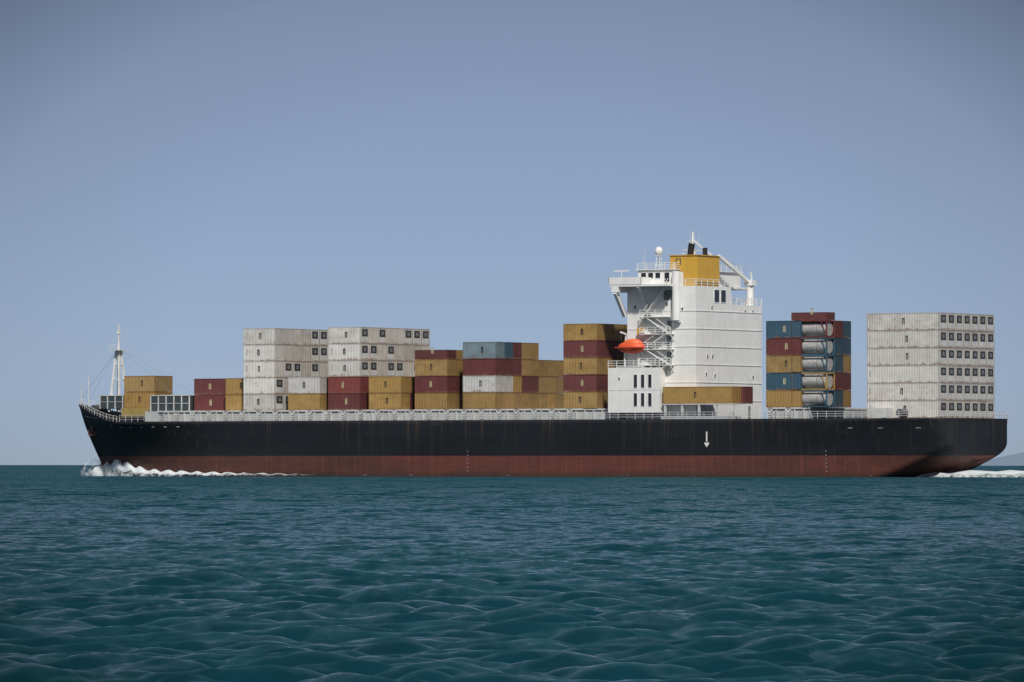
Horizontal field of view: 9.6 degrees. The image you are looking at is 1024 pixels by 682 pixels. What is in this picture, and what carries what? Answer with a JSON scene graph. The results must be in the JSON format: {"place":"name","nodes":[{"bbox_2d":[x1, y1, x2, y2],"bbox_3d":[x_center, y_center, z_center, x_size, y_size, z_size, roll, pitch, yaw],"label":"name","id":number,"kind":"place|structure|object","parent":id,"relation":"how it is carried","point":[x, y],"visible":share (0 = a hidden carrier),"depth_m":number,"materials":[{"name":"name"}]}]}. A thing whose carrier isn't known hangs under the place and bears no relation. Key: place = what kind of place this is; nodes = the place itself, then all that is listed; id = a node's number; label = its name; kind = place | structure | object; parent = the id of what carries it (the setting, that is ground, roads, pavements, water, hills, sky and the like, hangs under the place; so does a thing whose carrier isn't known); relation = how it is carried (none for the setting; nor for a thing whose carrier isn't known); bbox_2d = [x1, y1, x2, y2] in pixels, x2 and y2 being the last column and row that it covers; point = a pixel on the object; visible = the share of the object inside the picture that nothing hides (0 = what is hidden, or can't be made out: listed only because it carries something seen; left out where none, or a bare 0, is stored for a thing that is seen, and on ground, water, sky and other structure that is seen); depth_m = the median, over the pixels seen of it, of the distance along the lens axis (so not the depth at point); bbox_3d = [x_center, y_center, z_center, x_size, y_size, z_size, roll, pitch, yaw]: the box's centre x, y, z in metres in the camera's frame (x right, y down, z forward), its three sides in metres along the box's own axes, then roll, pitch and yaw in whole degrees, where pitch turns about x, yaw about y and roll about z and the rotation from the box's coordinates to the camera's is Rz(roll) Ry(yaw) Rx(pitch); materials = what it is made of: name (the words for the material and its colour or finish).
{"place":"outdoors","nodes":[
{"label":"outdoors","id":0,"kind":"place"},
{"bbox_2d":[0,465,1023,681],"bbox_3d":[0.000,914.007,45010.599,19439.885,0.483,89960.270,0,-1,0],"label":"sea water","id":1,"kind":"structure","parent":0,"point":[446,579],"depth_m":91.16,"materials":[{"name":"teal liquid"}]},
{"bbox_2d":[79,232,1023,476],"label":"container ship","id":2,"kind":"object","parent":1,"relation":"on","point":[666,381],"visible":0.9,"depth_m":930.44,"materials":[{"name":"paint"}]},
{"bbox_2d":[0,0,1023,464],"label":"sky","id":3,"kind":"structure","parent":0,"point":[185,176],"materials":[{"name":"blue"}]},
{"bbox_2d":[981,452,1023,465],"bbox_3d":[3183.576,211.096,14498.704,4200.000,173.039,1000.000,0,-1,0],"label":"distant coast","id":4,"kind":"structure","parent":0,"point":[1014,460],"depth_m":14207.78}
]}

